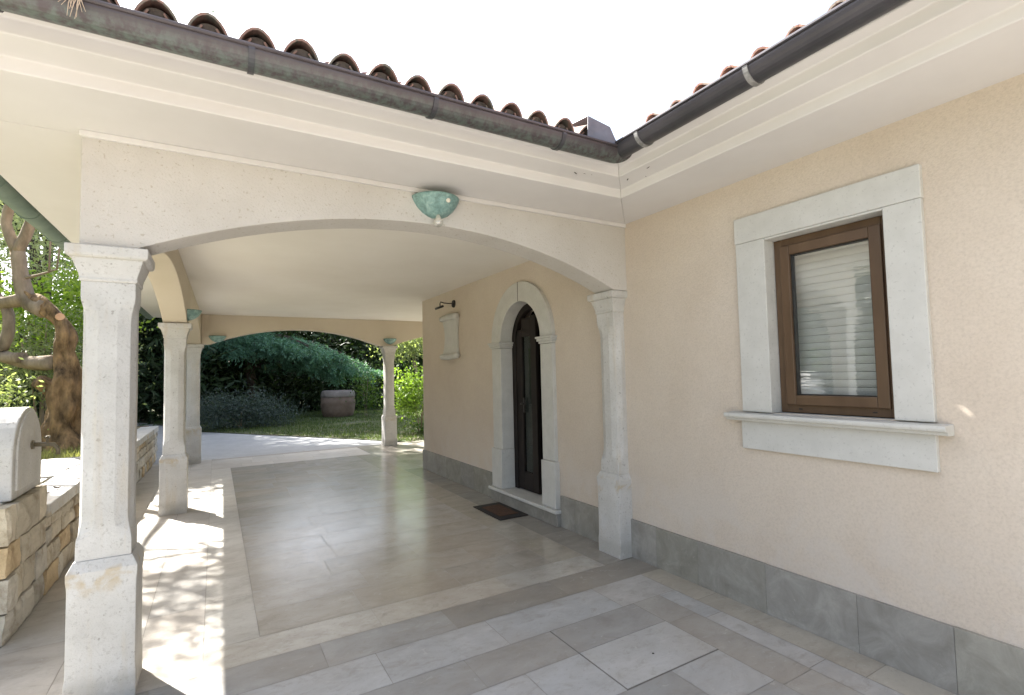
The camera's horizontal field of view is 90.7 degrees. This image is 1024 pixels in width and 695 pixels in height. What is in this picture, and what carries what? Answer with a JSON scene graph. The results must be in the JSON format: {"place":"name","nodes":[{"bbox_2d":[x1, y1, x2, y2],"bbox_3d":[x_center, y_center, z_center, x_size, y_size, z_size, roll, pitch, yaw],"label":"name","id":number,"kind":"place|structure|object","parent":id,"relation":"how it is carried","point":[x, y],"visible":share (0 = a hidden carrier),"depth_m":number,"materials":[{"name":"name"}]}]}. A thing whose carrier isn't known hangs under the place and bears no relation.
{"place":"outdoors","nodes":[
{"label":"outdoors","id":0,"kind":"place"},
{"bbox_2d":[41,445,80,459],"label":"grass","id":1,"kind":"structure","parent":0,"point":[66,454],"depth_m":7.62,"materials":[{"name":"green plant"}]},
{"bbox_2d":[137,423,399,464],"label":"driveway","id":2,"kind":"structure","parent":0,"point":[220,445],"depth_m":12.45,"materials":[{"name":"grey concrete"}]},
{"bbox_2d":[0,205,53,403],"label":"dense evergreen","id":3,"kind":"object","parent":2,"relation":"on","point":[39,261],"depth_m":13.18,"materials":[{"name":"green plant"}]},
{"bbox_2d":[137,404,423,441],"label":"lawn","id":4,"kind":"structure","parent":0,"point":[292,435],"depth_m":15.83,"materials":[{"name":"green plant"}]},
{"bbox_2d":[3,229,231,419],"bbox_3d":[-17.057,-4.657,23.212,12.267,18.789,12.396,0,-3,-30],"label":"dark conifer","id":5,"kind":"object","parent":4,"relation":"on","point":[56,250],"depth_m":20.70,"materials":[{"name":"green plant"}]},
{"bbox_2d":[18,11,316,425],"bbox_3d":[-14.102,-4.016,21.132,12.878,18.044,11.815,0,-3,-30],"label":"dark conifer","id":6,"kind":"object","parent":4,"relation":"on","point":[157,349],"visible":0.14,"depth_m":20.04,"materials":[{"name":"green plant"}]},
{"bbox_2d":[137,352,278,421],"bbox_3d":[-14.723,1.963,21.397,5.731,4.338,6.944,-3,-3,27],"label":"undergrowth shrub","id":7,"kind":"object","parent":4,"relation":"on","point":[161,401],"visible":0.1,"depth_m":20.65,"materials":[{"name":"green plant"}]},
{"bbox_2d":[138,320,332,417],"bbox_3d":[-13.981,-3.823,24.300,12.617,18.258,12.278,0,-3,-30],"label":"dark conifer","id":8,"kind":"object","parent":4,"relation":"on","point":[214,388],"visible":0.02,"depth_m":21.85,"materials":[{"name":"green plant"}]},
{"bbox_2d":[200,378,314,432],"bbox_3d":[-8.824,2.069,16.759,4.398,2.393,3.066,0,-3,-30],"label":"juniper mound","id":9,"kind":"object","parent":4,"relation":"on","point":[245,419],"visible":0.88,"depth_m":16.52,"materials":[{"name":"green plant"}]},
{"bbox_2d":[161,332,382,413],"bbox_3d":[-9.682,1.113,21.933,7.992,3.911,6.456,-2,-3,14],"label":"weeping cedar","id":10,"kind":"object","parent":4,"relation":"on","point":[317,359],"visible":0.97,"depth_m":20.67,"materials":[{"name":"green plant"}]},
{"bbox_2d":[202,360,362,412],"bbox_3d":[-11.159,2.096,23.490,7.758,4.550,5.270,0,-3,-30],"label":"undergrowth shrub","id":11,"kind":"object","parent":4,"relation":"on","point":[303,388],"visible":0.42,"depth_m":23.60,"materials":[{"name":"green plant"}]},
{"bbox_2d":[238,331,383,410],"bbox_3d":[-11.569,0.790,27.652,13.390,10.968,12.706,-2,-3,15],"label":"dark conifer","id":12,"kind":"object","parent":4,"relation":"on","point":[300,334],"visible":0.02,"depth_m":26.69,"materials":[{"name":"green plant"}]},
{"bbox_2d":[320,390,354,417],"bbox_3d":[-7.132,2.292,20.749,1.360,1.070,1.360,0,-3,-30],"label":"clay vat","id":13,"kind":"object","parent":4,"relation":"on","point":[333,404],"visible":0.9,"depth_m":20.19},
{"bbox_2d":[273,346,415,411],"bbox_3d":[-7.792,1.962,25.424,7.849,4.328,4.836,0,-3,-30],"label":"undergrowth shrub","id":14,"kind":"object","parent":4,"relation":"on","point":[326,387],"visible":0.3,"depth_m":25.12,"materials":[{"name":"green plant"}]},
{"bbox_2d":[291,331,421,408],"bbox_3d":[-9.241,0.177,29.276,12.859,11.300,11.994,-1,-3,-1],"label":"dark conifer","id":15,"kind":"object","parent":4,"relation":"on","point":[354,348],"visible":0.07,"depth_m":27.26,"materials":[{"name":"green plant"}]},
{"bbox_2d":[340,368,383,412],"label":"sapling","id":16,"kind":"object","parent":4,"relation":"on","point":[366,396],"visible":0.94,"depth_m":20.20,"materials":[{"name":"green plant"}]},
{"bbox_2d":[314,337,422,404],"bbox_3d":[-6.458,0.175,32.561,12.329,11.274,12.310,0,-3,-30],"label":"dark conifer","id":17,"kind":"object","parent":4,"relation":"on","point":[420,359],"visible":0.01,"depth_m":29.66,"materials":[{"name":"green plant"}]},
{"bbox_2d":[366,337,422,404],"bbox_3d":[-4.646,-0.403,25.793,5.745,6.970,4.689,-1,-3,-4],"label":"pale leafed tree","id":18,"kind":"object","parent":4,"relation":"on","point":[410,347],"visible":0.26,"depth_m":25.05,"materials":[{"name":"green plant"}]},
{"bbox_2d":[375,357,422,406],"bbox_3d":[-4.216,1.807,27.112,7.128,4.716,5.348,0,-3,-30],"label":"undergrowth shrub","id":19,"kind":"object","parent":4,"relation":"on","point":[420,371],"visible":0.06,"depth_m":26.15,"materials":[{"name":"green plant"}]},
{"bbox_2d":[375,361,423,432],"bbox_3d":[-2.813,1.269,13.937,1.829,2.324,1.825,-1,-3,-7],"label":"flowering shrub","id":20,"kind":"object","parent":4,"relation":"on","point":[409,394],"visible":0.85,"depth_m":13.90,"materials":[{"name":"green plant"}]},
{"bbox_2d":[402,415,423,435],"bbox_3d":[-2.093,2.223,14.180,1.828,1.013,1.691,-2,-3,18],"label":"shrub","id":21,"kind":"object","parent":4,"relation":"on","point":[421,430],"visible":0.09,"depth_m":13.99,"materials":[{"name":"green plant"}]},
{"bbox_2d":[0,0,836,378],"label":"sky","id":22,"kind":"structure","parent":0,"point":[615,63],"materials":[{"name":"white"}]},
{"bbox_2d":[0,440,955,694],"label":"floor","id":23,"kind":"structure","parent":0,"point":[381,569],"depth_m":3.56,"materials":[{"name":"tile"}]},
{"bbox_2d":[0,407,59,646],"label":"fountain","id":24,"kind":"object","parent":23,"relation":"on","point":[23,545],"visible":1,"depth_m":3.37,"materials":[{"name":"stone"}]},
{"bbox_2d":[40,426,157,594],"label":"stone wall","id":25,"kind":"structure","parent":23,"relation":"on","point":[62,520],"depth_m":4.43,"materials":[{"name":"stone"}]},
{"bbox_2d":[0,0,649,694],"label":"portico","id":26,"kind":"structure","parent":23,"relation":"on","point":[162,162],"depth_m":2.90,"materials":[{"name":"paint"}]},
{"bbox_2d":[58,0,85,18],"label":"dry straw","id":27,"kind":"object","parent":26,"relation":"hanging from","point":[77,4],"visible":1,"depth_m":1.89,"materials":[{"name":"beige plant"}]},
{"bbox_2d":[187,309,201,320],"bbox_3d":[-3.976,-0.399,6.344,0.155,0.127,0.310,0,-3,-30],"label":"wall lamp","id":28,"kind":"object","parent":26,"relation":"attached to","point":[192,314],"visible":1,"depth_m":6.25,"materials":[{"name":"green glass"}]},
{"bbox_2d":[209,335,225,341],"bbox_3d":[-5.831,-0.169,10.016,0.310,0.127,0.155,0,-3,-30],"label":"wall lamp","id":29,"kind":"object","parent":26,"relation":"attached to","point":[216,338],"visible":1,"depth_m":9.99,"materials":[{"name":"green glass"}]},
{"bbox_2d":[383,338,395,343],"bbox_3d":[-2.806,-0.143,11.718,0.310,0.127,0.155,0,-3,-30],"label":"wall lamp","id":30,"kind":"object","parent":26,"relation":"attached to","point":[389,340],"visible":1,"depth_m":11.68,"materials":[{"name":"green glass"}]},
{"bbox_2d":[412,191,458,221],"bbox_3d":[-0.501,-0.948,3.510,0.344,0.213,0.172,0,-3,-30],"label":"wall lamp","id":31,"kind":"object","parent":26,"relation":"attached to","point":[438,205],"visible":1,"depth_m":3.48,"materials":[{"name":"teal glass"}]},
{"bbox_2d":[473,502,527,520],"bbox_3d":[-0.143,1.901,5.901,0.365,0.016,0.680,0,-3,-30],"label":"doormat","id":32,"kind":"object","parent":23,"relation":"on","point":[499,511],"visible":1,"depth_m":5.86,"materials":[{"name":"fabric"}]},
{"bbox_2d":[550,604,718,690],"bbox_3d":[0.707,1.741,3.012,0.696,0.008,0.688,0,-3,-30],"label":"inspection cover","id":33,"kind":"object","parent":23,"relation":"on","point":[629,647],"visible":1,"depth_m":2.96,"materials":[{"name":"stone"}]},
{"bbox_2d":[422,0,1023,694],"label":"house","id":34,"kind":"structure","parent":23,"relation":"on","point":[824,310],"depth_m":2.98,"materials":[{"name":"paint"}]},
{"bbox_2d":[435,300,455,309],"bbox_3d":[-1.006,-0.653,7.676,0.244,0.143,0.296,0,-3,-30],"label":"picture lamp","id":35,"kind":"object","parent":34,"relation":"attached to","point":[453,303],"visible":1,"depth_m":7.66,"materials":[{"name":"black metal"}]},
{"bbox_2d":[439,313,459,359],"bbox_3d":[-0.958,-0.162,7.727,0.099,0.713,0.600,0,-3,-30],"label":"scroll plaque","id":36,"kind":"object","parent":34,"relation":"attached to","point":[450,321],"visible":1,"depth_m":7.69,"materials":[{"name":"stone"}]},
{"bbox_2d":[488,281,560,526],"bbox_3d":[0.233,0.564,6.030,0.435,2.683,1.495,0,-3,-30],"label":"door","id":37,"kind":"structure","parent":34,"relation":"in","point":[524,482],"depth_m":6.16,"materials":[{"name":"stone"}]},
{"bbox_2d":[723,164,954,472],"bbox_3d":[1.952,-0.185,3.072,0.409,1.800,1.500,0,-3,-30],"label":"window","id":38,"kind":"structure","parent":34,"relation":"in","point":[833,285],"depth_m":3.03,"materials":[{"name":"stone"}]},
{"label":"terrain","id":39,"kind":"structure","parent":0,"visible":0},
{"bbox_2d":[0,357,48,429],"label":"silver shrub","id":40,"kind":"object","parent":39,"relation":"on","point":[7,395],"visible":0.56,"depth_m":7.51,"materials":[{"name":"green plant"}]},
{"bbox_2d":[0,200,78,406],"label":"tall pale tree","id":41,"kind":"object","parent":39,"relation":"on","point":[18,226],"visible":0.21,"depth_m":11.34,"materials":[{"name":"green plant"}]},
{"bbox_2d":[0,204,81,453],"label":"olive tree","id":42,"kind":"object","parent":39,"relation":"on","point":[62,393],"visible":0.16,"depth_m":8.52,"materials":[{"name":"brown plant"}]},
{"bbox_2d":[37,457,79,485],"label":"path","id":43,"kind":"structure","parent":39,"relation":"on","point":[51,468],"depth_m":6.43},
{"bbox_2d":[0,295,155,425],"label":"trailing shrub","id":44,"kind":"object","parent":39,"relation":"on","point":[46,351],"visible":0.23,"depth_m":9.62,"materials":[{"name":"green plant"}]},
{"bbox_2d":[0,253,157,408],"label":"leafy shrub","id":45,"kind":"object","parent":39,"relation":"on","point":[66,296],"visible":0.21,"depth_m":10.62,"materials":[{"name":"green plant"}]},
{"bbox_2d":[0,363,157,425],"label":"dark hedge shrub","id":46,"kind":"object","parent":39,"relation":"on","point":[31,401],"visible":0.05,"depth_m":10.85,"materials":[{"name":"green plant"}]},
{"label":"ground","id":47,"kind":"structure","parent":0,"visible":0},
{"bbox_2d":[0,203,67,381],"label":"dark conifer","id":48,"kind":"object","parent":47,"relation":"on","point":[28,267],"depth_m":18.40,"materials":[{"name":"green plant"}]},
{"bbox_2d":[1,258,81,392],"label":"dark conifer","id":49,"kind":"object","parent":47,"relation":"on","point":[17,331],"visible":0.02,"depth_m":17.68,"materials":[{"name":"green plant"}]}
]}

